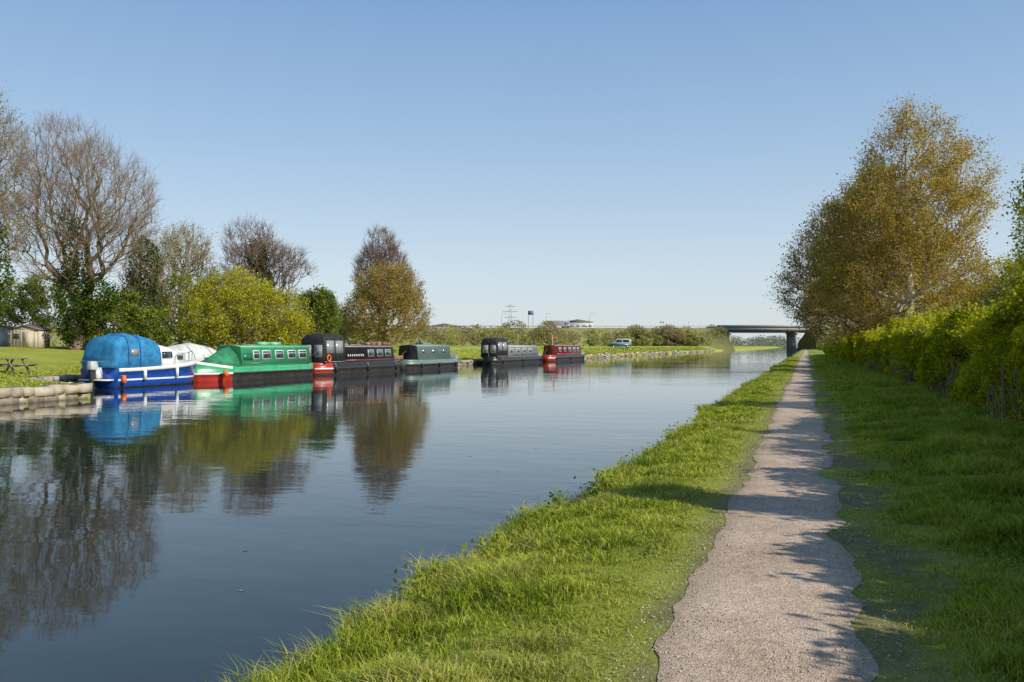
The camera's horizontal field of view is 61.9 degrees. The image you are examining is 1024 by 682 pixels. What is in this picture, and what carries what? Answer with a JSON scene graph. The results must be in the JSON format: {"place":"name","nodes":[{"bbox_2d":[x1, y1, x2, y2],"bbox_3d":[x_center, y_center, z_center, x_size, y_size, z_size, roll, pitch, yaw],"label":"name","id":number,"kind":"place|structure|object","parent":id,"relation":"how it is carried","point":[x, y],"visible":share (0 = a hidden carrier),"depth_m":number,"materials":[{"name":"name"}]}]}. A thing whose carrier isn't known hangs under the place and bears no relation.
{"place":"outdoors","nodes":[
{"label":"outdoors","id":0,"kind":"place"},
{"bbox_2d":[0,346,711,386],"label":"bank grass","id":1,"kind":"structure","parent":0,"point":[5,376],"depth_m":46.90,"materials":[{"name":"green plant"}]},
{"bbox_2d":[50,328,734,350],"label":"road embankment","id":2,"kind":"structure","parent":0,"point":[722,343],"depth_m":365.79,"materials":[{"name":"green plant"}]},
{"bbox_2d":[528,311,533,327],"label":"gantry sign","id":3,"kind":"object","parent":2,"relation":"on","point":[530,312],"visible":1,"depth_m":374.78,"materials":[{"name":"metal"}]},
{"bbox_2d":[547,321,569,327],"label":"lorry","id":4,"kind":"object","parent":2,"relation":"on","point":[563,323],"visible":0.59,"depth_m":377.81,"materials":[{"name":"grey paint"}]},
{"bbox_2d":[0,347,799,681],"bbox_3d":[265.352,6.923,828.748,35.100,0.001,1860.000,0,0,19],"label":"canal water","id":5,"kind":"structure","parent":0,"point":[286,505],"depth_m":11.69,"materials":[{"name":"blue liquid"}]},
{"bbox_2d":[78,333,197,387],"bbox_3d":[-18.184,1.067,42.553,2.560,2.876,7.326,0,0,19],"label":"cabin cruiser","id":6,"kind":"object","parent":5,"relation":"on","point":[117,360],"visible":0.96,"depth_m":40.29,"materials":[{"name":"blue fabric"}]},
{"bbox_2d":[131,349,138,355],"bbox_3d":[-17.856,0.532,40.411,0.020,0.340,0.500,-4,-2,19],"label":"canopy window","id":7,"kind":"structure","parent":6,"relation":"in","point":[134,352],"depth_m":40.40,"materials":[{"name":"clear plastic"}]},
{"bbox_2d":[162,351,172,357],"bbox_3d":[-17.249,0.686,42.707,0.040,0.320,0.750,-7,-2,15],"label":"cabin window","id":8,"kind":"structure","parent":6,"relation":"in","point":[168,354],"depth_m":42.69,"materials":[{"name":"clear glass"}]},
{"bbox_2d":[168,343,215,361],"bbox_3d":[-18.476,1.328,50.487,2.333,2.450,6.714,0,0,19],"label":"cover","id":9,"kind":"object","parent":5,"relation":"on","point":[199,353],"visible":0.2,"depth_m":48.96,"materials":[{"name":"white fabric"}]},
{"bbox_2d":[193,338,312,381],"bbox_3d":[-15.273,1.219,50.695,3.524,2.870,11.095,0,0,9],"label":"narrowboat","id":10,"kind":"object","parent":5,"relation":"on","point":[255,361],"visible":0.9,"depth_m":49.39,"materials":[{"name":"green paint"}]},
{"bbox_2d":[254,351,259,357],"bbox_3d":[-14.835,0.802,49.543,0.030,0.420,0.500,-8,-3,19],"label":"window glass","id":11,"kind":"structure","parent":10,"relation":"in","point":[255,355],"depth_m":49.54,"materials":[{"name":"grey glass"}]},
{"bbox_2d":[263,351,270,357],"bbox_3d":[-14.509,0.808,50.489,0.030,0.420,0.750,-8,-3,19],"label":"window glass","id":12,"kind":"structure","parent":10,"relation":"in","point":[268,354],"depth_m":50.50,"materials":[{"name":"grey"}]},
{"bbox_2d":[276,351,283,357],"bbox_3d":[-14.085,0.815,51.718,0.030,0.420,0.750,-8,-3,19],"label":"window glass","id":13,"kind":"structure","parent":10,"relation":"in","point":[279,354],"depth_m":51.70,"materials":[{"name":"grey glass"}]},
{"bbox_2d":[288,351,295,357],"bbox_3d":[-13.661,0.822,52.946,0.030,0.420,0.750,-8,-3,19],"label":"window glass","id":14,"kind":"structure","parent":10,"relation":"in","point":[291,353],"depth_m":52.94,"materials":[{"name":"grey glass"}]},
{"bbox_2d":[299,351,305,356],"bbox_3d":[-13.269,0.829,54.081,0.030,0.420,0.750,-8,-3,19],"label":"window glass","id":15,"kind":"structure","parent":10,"relation":"in","point":[301,354],"depth_m":54.03,"materials":[{"name":"grey"}]},
{"bbox_2d":[301,334,402,375],"bbox_3d":[-11.168,1.135,62.502,2.280,3.180,13.095,0,0,19],"label":"narrowboat","id":16,"kind":"object","parent":5,"relation":"on","point":[332,354],"visible":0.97,"depth_m":59.04,"materials":[{"name":"black paint"}]},
{"bbox_2d":[314,345,321,356],"bbox_3d":[-12.839,0.669,56.546,0.620,0.818,0.070,0,0,19],"label":"hood window","id":17,"kind":"structure","parent":16,"relation":"in","point":[317,348],"depth_m":56.51,"materials":[{"name":"clear plastic"}]},
{"bbox_2d":[326,341,333,352],"bbox_3d":[-12.148,0.399,57.070,0.030,0.857,0.950,-3,-1,19],"label":"hood window","id":18,"kind":"structure","parent":16,"relation":"in","point":[330,344],"depth_m":57.05,"materials":[{"name":"clear plastic"}]},
{"bbox_2d":[336,341,342,352],"bbox_3d":[-11.769,0.406,58.168,0.030,0.857,0.950,-3,-1,19],"label":"hood window","id":19,"kind":"structure","parent":16,"relation":"in","point":[339,344],"depth_m":58.16,"materials":[{"name":"clear plastic"}]},
{"bbox_2d":[368,350,373,355],"bbox_3d":[-10.319,0.880,62.478,0.030,0.400,0.800,-8,-3,19],"label":"window glass","id":20,"kind":"structure","parent":16,"relation":"in","point":[371,352],"depth_m":62.49,"materials":[{"name":"grey glass"}]},
{"bbox_2d":[377,350,382,355],"bbox_3d":[-9.863,0.888,63.801,0.030,0.400,0.800,-8,-3,19],"label":"window glass","id":21,"kind":"structure","parent":16,"relation":"in","point":[380,352],"depth_m":63.79,"materials":[{"name":"grey glass"}]},
{"bbox_2d":[398,339,458,369],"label":"narrowboat","id":22,"kind":"object","parent":5,"relation":"on","point":[419,355],"visible":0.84,"depth_m":71.63,"materials":[{"name":"green paint"}]},
{"bbox_2d":[481,338,541,364],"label":"narrowboat","id":23,"kind":"object","parent":5,"relation":"on","point":[498,351],"visible":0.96,"depth_m":90.17,"materials":[{"name":"black paint"}]},
{"bbox_2d":[482,345,487,352],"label":"hood window","id":24,"kind":"structure","parent":23,"relation":"in","point":[484,347],"depth_m":88.33,"materials":[{"name":"clear plastic"}]},
{"bbox_2d":[490,345,495,352],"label":"hood window","id":25,"kind":"structure","parent":23,"relation":"in","point":[492,347],"depth_m":88.04,"materials":[{"name":"clear plastic"}]},
{"bbox_2d":[498,342,502,350],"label":"hood window","id":26,"kind":"structure","parent":23,"relation":"in","point":[499,343],"depth_m":88.73,"materials":[{"name":"clear plastic"}]},
{"bbox_2d":[503,342,506,350],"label":"hood window","id":27,"kind":"structure","parent":23,"relation":"in","point":[504,343],"depth_m":90.09,"materials":[{"name":"clear plastic"}]},
{"bbox_2d":[542,335,584,361],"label":"narrowboat","id":28,"kind":"object","parent":5,"relation":"on","point":[560,352],"visible":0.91,"depth_m":110.91,"materials":[{"name":"red paint"}]},
{"bbox_2d":[0,346,1023,681],"bbox_3d":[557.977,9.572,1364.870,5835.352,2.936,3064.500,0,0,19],"label":"ground","id":29,"kind":"structure","parent":0,"point":[54,356],"depth_m":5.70,"materials":[{"name":"green plant"}]},
{"bbox_2d":[0,325,13,346],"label":"garden shed","id":30,"kind":"structure","parent":29,"relation":"on","point":[4,336],"depth_m":65.20,"materials":[{"name":"grey paint"}]},
{"bbox_2d":[0,332,6,346],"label":"door","id":31,"kind":"structure","parent":30,"relation":"in","point":[3,335],"depth_m":65.17,"materials":[{"name":"grey paint"}]},
{"bbox_2d":[0,358,37,374],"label":"picnic table","id":32,"kind":"object","parent":29,"relation":"on","point":[9,365],"visible":0.97,"depth_m":41.75,"materials":[{"name":"brown wood"}]},
{"bbox_2d":[0,81,43,324],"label":"bare ash tree","id":33,"kind":"object","parent":29,"relation":"on","point":[3,210],"visible":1,"depth_m":54.69,"materials":[{"name":"brown plant"}]},
{"bbox_2d":[8,325,51,347],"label":"garden shed","id":34,"kind":"structure","parent":29,"relation":"on","point":[29,336],"depth_m":59.24,"materials":[{"name":"wood"}]},
{"bbox_2d":[13,334,18,338],"bbox_3d":[-34.410,-0.328,59.234,0.418,0.352,0.040,0,0,0],"label":"window","id":35,"kind":"structure","parent":34,"relation":"in","point":[15,336],"depth_m":59.22,"materials":[{"name":"grey glass"}]},
{"bbox_2d":[23,332,31,346],"bbox_3d":[-33.650,-0.104,59.232,0.608,1.056,0.040,0,0,0],"label":"door","id":36,"kind":"structure","parent":34,"relation":"in","point":[27,336],"depth_m":59.21,"materials":[{"name":"white wood"}]},
{"bbox_2d":[0,266,79,345],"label":"hawthorn bush","id":37,"kind":"object","parent":29,"relation":"on","point":[35,301],"visible":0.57,"depth_m":68.68,"materials":[{"name":"green plant"}]},
{"bbox_2d":[0,107,167,349],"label":"bare ash tree","id":38,"kind":"object","parent":29,"relation":"on","point":[88,280],"visible":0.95,"depth_m":59.21,"materials":[{"name":"brown plant"}]},
{"bbox_2d":[57,286,174,349],"bbox_3d":[-28.337,-1.244,61.008,9.628,5.375,5.006,0,0,19],"label":"laurel bush","id":39,"kind":"object","parent":29,"relation":"on","point":[134,316],"visible":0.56,"depth_m":60.05,"materials":[{"name":"green plant"}]},
{"bbox_2d":[112,212,171,331],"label":"ivy clad tree","id":40,"kind":"object","parent":29,"relation":"on","point":[135,279],"visible":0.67,"depth_m":65.61,"materials":[{"name":"green plant"}]},
{"bbox_2d":[109,268,251,345],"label":"hawthorn bush","id":41,"kind":"object","parent":29,"relation":"on","point":[175,282],"visible":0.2,"depth_m":75.49,"materials":[{"name":"green plant"}]},
{"bbox_2d":[142,217,223,343],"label":"bare poplar tree","id":42,"kind":"object","parent":29,"relation":"on","point":[173,263],"visible":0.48,"depth_m":81.22,"materials":[{"name":"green plant"}]},
{"bbox_2d":[164,264,315,349],"bbox_3d":[-19.371,-1.714,61.995,11.806,8.268,8.388,0,0,19],"label":"goat willow tree","id":43,"kind":"object","parent":29,"relation":"on","point":[244,296],"visible":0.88,"depth_m":60.43,"materials":[{"name":"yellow plant"}]},
{"bbox_2d":[213,212,317,334],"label":"bare oak tree","id":44,"kind":"object","parent":29,"relation":"on","point":[258,261],"visible":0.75,"depth_m":77.31,"materials":[{"name":"brown plant"}]},
{"bbox_2d":[290,284,344,343],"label":"holly tree","id":45,"kind":"object","parent":29,"relation":"on","point":[327,313],"visible":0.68,"depth_m":71.18,"materials":[{"name":"green plant"}]},
{"bbox_2d":[284,301,376,343],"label":"hawthorn bush","id":46,"kind":"object","parent":29,"relation":"on","point":[345,337],"visible":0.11,"depth_m":94.43,"materials":[{"name":"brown plant"}]},
{"bbox_2d":[0,349,714,404],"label":"stone bank edging","id":47,"kind":"object","parent":29,"relation":"on","point":[47,393],"visible":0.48,"depth_m":30.82,"materials":[{"name":"grey stone"}]},
{"bbox_2d":[349,225,415,341],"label":"bare oak tree","id":48,"kind":"object","parent":29,"relation":"on","point":[374,253],"visible":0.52,"depth_m":89.26,"materials":[{"name":"brown plant"}]},
{"bbox_2d":[338,258,434,350],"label":"alder tree","id":49,"kind":"object","parent":29,"relation":"on","point":[402,300],"visible":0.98,"depth_m":83.41,"materials":[{"name":"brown plant"}]},
{"bbox_2d":[428,323,462,327],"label":"warehouse","id":50,"kind":"structure","parent":29,"relation":"on","point":[442,325],"depth_m":630.68,"materials":[{"name":"grey paint"}]},
{"bbox_2d":[503,304,517,327],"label":"electricity pylon","id":51,"kind":"object","parent":29,"relation":"on","point":[509,306],"visible":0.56,"depth_m":640.09,"materials":[{"name":"metal"}]},
{"bbox_2d":[406,320,727,345],"bbox_3d":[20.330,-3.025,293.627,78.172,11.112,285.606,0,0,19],"label":"hawthorn scrub","id":52,"kind":"object","parent":29,"relation":"on","point":[663,338],"visible":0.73,"depth_m":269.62,"materials":[{"name":"green plant"}]},
{"bbox_2d":[393,377,759,603],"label":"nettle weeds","id":53,"kind":"object","parent":29,"relation":"on","point":[423,575],"visible":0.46,"depth_m":7.81,"materials":[{"name":"green plant"}]},
{"bbox_2d":[561,319,592,327],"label":"warehouse","id":54,"kind":"structure","parent":29,"relation":"on","point":[577,323],"depth_m":611.07,"materials":[{"name":"grey paint"}]},
{"bbox_2d":[609,339,630,347],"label":"parked van","id":55,"kind":"object","parent":29,"relation":"on","point":[623,342],"visible":0.93,"depth_m":183.09,"materials":[{"name":"teal paint"}]},
{"bbox_2d":[444,321,800,347],"bbox_3d":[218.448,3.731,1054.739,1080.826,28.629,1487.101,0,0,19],"label":"distant tree line","id":56,"kind":"object","parent":29,"relation":"on","point":[766,341],"visible":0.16,"depth_m":1131.85,"materials":[{"name":"green plant"}]},
{"bbox_2d":[598,432,927,681],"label":"path gravel stones","id":57,"kind":"object","parent":29,"relation":"on","point":[761,645],"visible":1,"depth_m":5.93,"materials":[{"name":"grey gravel"}]},
{"bbox_2d":[654,350,878,681],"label":"towpath","id":58,"kind":"structure","parent":29,"relation":"on","point":[795,413],"depth_m":5.50,"materials":[{"name":"beige gravel"}]},
{"bbox_2d":[710,325,825,350],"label":"motorway bridge","id":59,"kind":"structure","parent":29,"relation":"on","point":[791,333],"depth_m":375.95,"materials":[{"name":"concrete"}]},
{"bbox_2d":[815,330,848,349],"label":"towpath scrub","id":60,"kind":"object","parent":29,"relation":"on","point":[820,344],"visible":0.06,"depth_m":294.60,"materials":[{"name":"green plant"}]},
{"bbox_2d":[790,276,895,349],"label":"field maple tree","id":61,"kind":"object","parent":29,"relation":"on","point":[826,335],"visible":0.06,"depth_m":85.95,"materials":[{"name":"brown plant"}]},
{"bbox_2d":[763,157,974,351],"bbox_3d":[25.339,-5.543,60.769,14.333,15.045,12.363,0,0,19],"label":"field maple tree","id":62,"kind":"object","parent":29,"relation":"on","point":[807,300],"visible":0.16,"depth_m":61.15,"materials":[{"name":"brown plant"}]},
{"bbox_2d":[796,91,1007,339],"bbox_3d":[22.879,-6.385,50.081,11.808,16.419,9.644,0,0,19],"label":"silver birch tree","id":63,"kind":"object","parent":29,"relation":"on","point":[856,201],"visible":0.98,"depth_m":48.98,"materials":[{"name":"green plant"}]},
{"bbox_2d":[823,271,1023,426],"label":"privet hedge","id":64,"kind":"object","parent":29,"relation":"on","point":[974,358],"visible":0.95,"depth_m":19.21,"materials":[{"name":"green plant"}]},
{"bbox_2d":[941,248,1023,311],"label":"hawthorn tree","id":65,"kind":"object","parent":29,"relation":"on","point":[1004,268],"visible":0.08,"depth_m":60.88,"materials":[{"name":"green plant"}]},
{"bbox_2d":[972,255,1023,307],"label":"hawthorn tree","id":66,"kind":"object","parent":29,"relation":"on","point":[1001,291],"visible":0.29,"depth_m":45.93,"materials":[{"name":"green plant"}]},
{"bbox_2d":[996,162,1023,285],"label":"garden cherry tree","id":67,"kind":"object","parent":29,"relation":"on","point":[1020,213],"visible":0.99,"depth_m":20.05,"materials":[{"name":"green plant"}]},
{"bbox_2d":[0,0,1023,345],"label":"sky","id":68,"kind":"structure","parent":0,"point":[645,163],"materials":[{"name":"blue"}]},
{"bbox_2d":[798,328,840,349],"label":"road embankment","id":69,"kind":"structure","parent":0,"point":[808,343],"depth_m":389.61,"materials":[{"name":"green plant"}]}
]}

